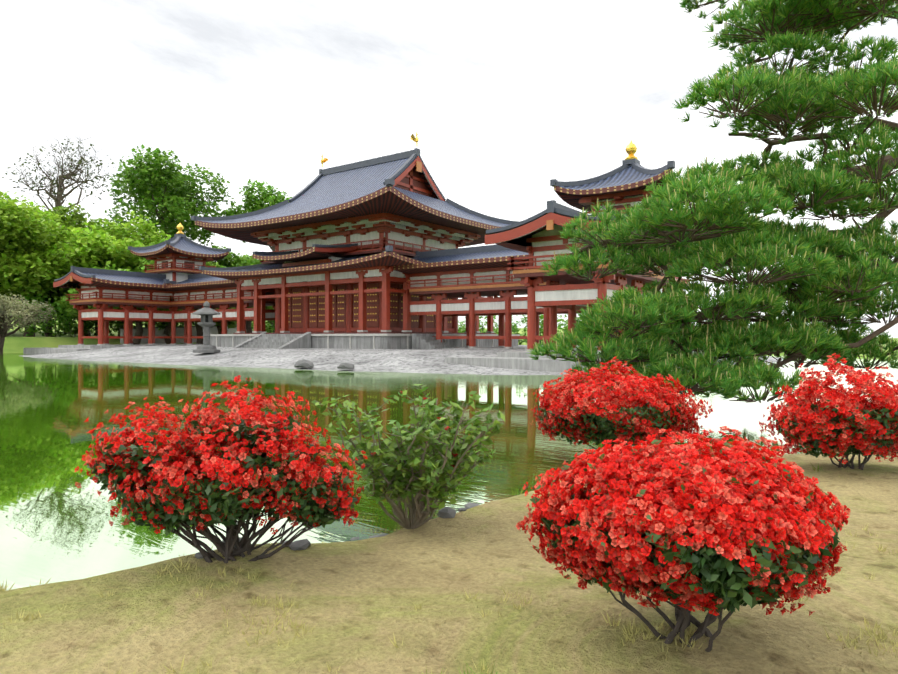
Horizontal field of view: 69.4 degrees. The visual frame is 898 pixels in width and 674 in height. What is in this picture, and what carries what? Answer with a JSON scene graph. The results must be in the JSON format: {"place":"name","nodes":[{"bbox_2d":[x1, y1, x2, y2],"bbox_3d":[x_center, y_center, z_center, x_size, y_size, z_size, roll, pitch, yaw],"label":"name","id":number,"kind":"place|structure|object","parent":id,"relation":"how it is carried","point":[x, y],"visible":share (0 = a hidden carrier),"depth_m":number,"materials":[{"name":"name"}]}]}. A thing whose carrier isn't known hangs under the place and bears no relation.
{"place":"outdoors","nodes":[
{"label":"outdoors","id":0,"kind":"place"},
{"bbox_2d":[0,226,897,673],"bbox_3d":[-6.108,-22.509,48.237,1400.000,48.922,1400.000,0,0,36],"label":"ground","id":1,"kind":"structure","parent":0,"point":[356,600],"depth_m":2.99,"materials":[{"name":"beige"}]},
{"bbox_2d":[0,293,56,354],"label":"pale tree","id":2,"kind":"object","parent":1,"relation":"on","point":[18,309],"visible":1,"depth_m":52.29,"materials":[{"name":"green plant"}]},
{"bbox_2d":[0,193,61,298],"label":"tree","id":3,"kind":"object","parent":1,"relation":"on","point":[5,283],"visible":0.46,"depth_m":62.36,"materials":[{"name":"green plant"}]},
{"bbox_2d":[1,191,71,325],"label":"tree","id":4,"kind":"object","parent":1,"relation":"on","point":[31,203],"depth_m":76.43,"materials":[{"name":"green plant"}]},
{"bbox_2d":[0,191,74,233],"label":"tree","id":5,"kind":"object","parent":1,"relation":"on","point":[48,214],"visible":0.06,"depth_m":72.50,"materials":[{"name":"green plant"}]},
{"bbox_2d":[12,287,76,336],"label":"dark tree","id":6,"kind":"object","parent":1,"relation":"on","point":[47,334],"visible":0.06,"depth_m":70.44,"materials":[{"name":"green plant"}]},
{"bbox_2d":[0,199,89,336],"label":"tree","id":7,"kind":"object","parent":1,"relation":"on","point":[25,240],"visible":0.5,"depth_m":62.85,"materials":[{"name":"green plant"}]},
{"bbox_2d":[2,137,119,323],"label":"bare tree","id":8,"kind":"object","parent":1,"relation":"on","point":[59,183],"visible":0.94,"depth_m":112.08,"materials":[{"name":"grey plant"}]},
{"bbox_2d":[32,225,152,335],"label":"tree","id":9,"kind":"object","parent":1,"relation":"on","point":[70,246],"visible":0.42,"depth_m":66.11,"materials":[{"name":"green plant"}]},
{"bbox_2d":[51,202,134,335],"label":"tree","id":10,"kind":"object","parent":1,"relation":"on","point":[72,216],"visible":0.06,"depth_m":77.81,"materials":[{"name":"green plant"}]},
{"bbox_2d":[61,211,170,335],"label":"tree","id":11,"kind":"object","parent":1,"relation":"on","point":[122,228],"visible":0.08,"depth_m":73.24,"materials":[{"name":"green plant"}]},
{"bbox_2d":[55,258,180,343],"bbox_3d":[-31.871,-3.134,64.832,11.761,10.235,10.974,0,0,36],"label":"tree","id":12,"kind":"object","parent":1,"relation":"on","point":[139,327],"visible":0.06,"depth_m":63.92,"materials":[{"name":"green plant"}]},
{"bbox_2d":[13,294,274,336],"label":"hedge","id":13,"kind":"object","parent":1,"relation":"on","point":[64,326],"visible":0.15,"depth_m":65.45,"materials":[{"name":"green plant"}]},
{"bbox_2d":[23,223,274,354],"bbox_3d":[-22.652,-4.408,52.916,19.300,11.920,14.204,0,0,36],"label":"wing corridor","id":14,"kind":"object","parent":1,"relation":"on","point":[174,280],"visible":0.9,"depth_m":53.89,"materials":[{"name":"red paint"}]},
{"bbox_2d":[108,234,209,343],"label":"tree","id":15,"kind":"object","parent":1,"relation":"on","point":[167,331],"depth_m":70.51,"materials":[{"name":"green plant"}]},
{"bbox_2d":[105,144,233,325],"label":"tree","id":16,"kind":"object","parent":1,"relation":"on","point":[166,195],"visible":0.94,"depth_m":82.84,"materials":[{"name":"green plant"}]},
{"bbox_2d":[119,325,236,343],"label":"hedge","id":17,"kind":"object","parent":1,"relation":"on","point":[180,331],"depth_m":70.66,"materials":[{"name":"green plant"}]},
{"bbox_2d":[161,262,223,333],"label":"tree","id":18,"kind":"object","parent":1,"relation":"on","point":[218,329],"depth_m":73.11,"materials":[{"name":"green plant"}]},
{"bbox_2d":[192,301,220,352],"bbox_3d":[-13.957,-0.578,37.376,1.560,2.960,1.351,0,0,36],"label":"stone lantern","id":19,"kind":"object","parent":1,"relation":"on","point":[206,313],"visible":1,"depth_m":37.13,"materials":[{"name":"grey stone"}]},
{"bbox_2d":[176,261,236,343],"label":"tree","id":20,"kind":"object","parent":1,"relation":"on","point":[230,324],"visible":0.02,"depth_m":67.27,"materials":[{"name":"green plant"}]},
{"bbox_2d":[75,375,367,563],"bbox_3d":[-1.234,0.742,3.634,1.354,1.029,1.236,0,0,36],"label":"azalea","id":21,"kind":"object","parent":1,"relation":"on","point":[247,472],"visible":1,"depth_m":3.45,"materials":[{"name":"red plant"}]},
{"bbox_2d":[211,245,250,266],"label":"tree","id":22,"kind":"object","parent":1,"relation":"on","point":[222,262],"depth_m":77.89,"materials":[{"name":"green plant"}]},
{"bbox_2d":[212,252,265,332],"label":"tree","id":23,"kind":"object","parent":1,"relation":"on","point":[248,259],"visible":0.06,"depth_m":78.08,"materials":[{"name":"green plant"}]},
{"bbox_2d":[225,264,274,332],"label":"tree","id":24,"kind":"object","parent":1,"relation":"on","point":[248,327],"depth_m":68.68,"materials":[{"name":"green plant"}]},
{"bbox_2d":[219,179,291,332],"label":"tree","id":25,"kind":"object","parent":1,"relation":"on","point":[252,202],"visible":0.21,"depth_m":88.34,"materials":[{"name":"green plant"}]},
{"bbox_2d":[294,359,313,367],"bbox_3d":[-6.319,1.146,28.249,1.112,0.361,0.756,0,0,36],"label":"rock","id":26,"kind":"object","parent":1,"relation":"on","point":[303,363],"visible":1,"depth_m":27.99,"materials":[{"name":"stone"}]},
{"bbox_2d":[337,363,353,368],"bbox_3d":[-4.254,1.188,26.918,0.767,0.247,0.615,0,0,11],"label":"rock","id":27,"kind":"object","parent":1,"relation":"on","point":[345,366],"visible":1,"depth_m":26.68,"materials":[{"name":"stone"}]},
{"bbox_2d":[191,148,519,348],"bbox_3d":[-6.559,-5.953,47.599,21.465,14.410,18.258,0,0,36],"label":"temple hall","id":28,"kind":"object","parent":1,"relation":"on","point":[343,240],"visible":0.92,"depth_m":43.78,"materials":[{"name":"red paint"}]},
{"bbox_2d":[320,154,327,165],"bbox_3d":[-9.837,-13.848,50.932,0.594,1.040,0.864,0,0,36],"label":"phoenix statue","id":29,"kind":"object","parent":28,"relation":"on","point":[324,160],"visible":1,"depth_m":50.93,"materials":[{"name":"gold metal"}]},
{"bbox_2d":[410,132,418,146],"bbox_3d":[-2.379,-13.848,45.542,0.594,1.040,0.864,0,0,36],"label":"phoenix statue","id":30,"kind":"object","parent":28,"relation":"on","point":[413,138],"visible":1,"depth_m":45.38,"materials":[{"name":"gold metal"}]},
{"bbox_2d":[312,384,505,528],"bbox_3d":[-0.280,0.815,4.468,1.237,0.983,1.162,0,0,-3],"label":"green shrub","id":31,"kind":"object","parent":1,"relation":"on","point":[409,473],"visible":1,"depth_m":4.25,"materials":[{"name":"green plant"}]},
{"bbox_2d":[0,448,897,673],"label":"grass tufts","id":32,"kind":"object","parent":1,"relation":"on","point":[642,628],"visible":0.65,"depth_m":2.80,"materials":[{"name":"plant"}]},
{"bbox_2d":[195,444,726,558],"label":"shore stones","id":33,"kind":"object","parent":1,"relation":"on","point":[444,512],"visible":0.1,"depth_m":4.51,"materials":[{"name":"grey stone"}]},
{"bbox_2d":[393,140,703,372],"bbox_3d":[3.527,-4.408,33.997,19.300,11.920,14.204,0,0,36],"label":"wing corridor","id":34,"kind":"object","parent":1,"relation":"on","point":[507,267],"visible":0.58,"depth_m":32.91,"materials":[{"name":"red paint"}]},
{"bbox_2d":[458,308,705,349],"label":"hedge","id":35,"kind":"object","parent":1,"relation":"on","point":[514,328],"visible":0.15,"depth_m":71.35,"materials":[{"name":"green plant"}]},
{"bbox_2d":[530,356,712,448],"bbox_3d":[1.853,0.746,7.202,1.816,1.063,1.723,0,0,-23],"label":"azalea","id":36,"kind":"object","parent":1,"relation":"on","point":[618,412],"visible":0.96,"depth_m":6.80,"materials":[{"name":"red plant"}]},
{"bbox_2d":[516,426,849,651],"bbox_3d":[0.901,0.804,2.614,1.190,0.856,1.199,0,0,36],"label":"azalea","id":37,"kind":"object","parent":1,"relation":"on","point":[684,528],"visible":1,"depth_m":2.27,"materials":[{"name":"red plant"}]},
{"bbox_2d":[526,0,897,402],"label":"pine tree","id":38,"kind":"object","parent":1,"relation":"on","point":[716,221],"visible":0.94,"depth_m":10.29,"materials":[{"name":"green plant"}]},
{"bbox_2d":[759,353,897,469],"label":"azalea","id":39,"kind":"object","parent":1,"relation":"on","point":[843,422],"visible":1,"depth_m":5.76,"materials":[{"name":"red plant"}]},
{"bbox_2d":[0,352,897,590],"bbox_3d":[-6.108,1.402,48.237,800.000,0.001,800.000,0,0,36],"label":"water","id":40,"kind":"structure","parent":0,"point":[55,525],"depth_m":9.63,"materials":[{"name":"green liquid"}]},
{"bbox_2d":[0,0,897,337],"label":"sky","id":41,"kind":"structure","parent":0,"point":[503,100],"materials":[{"name":"white"}]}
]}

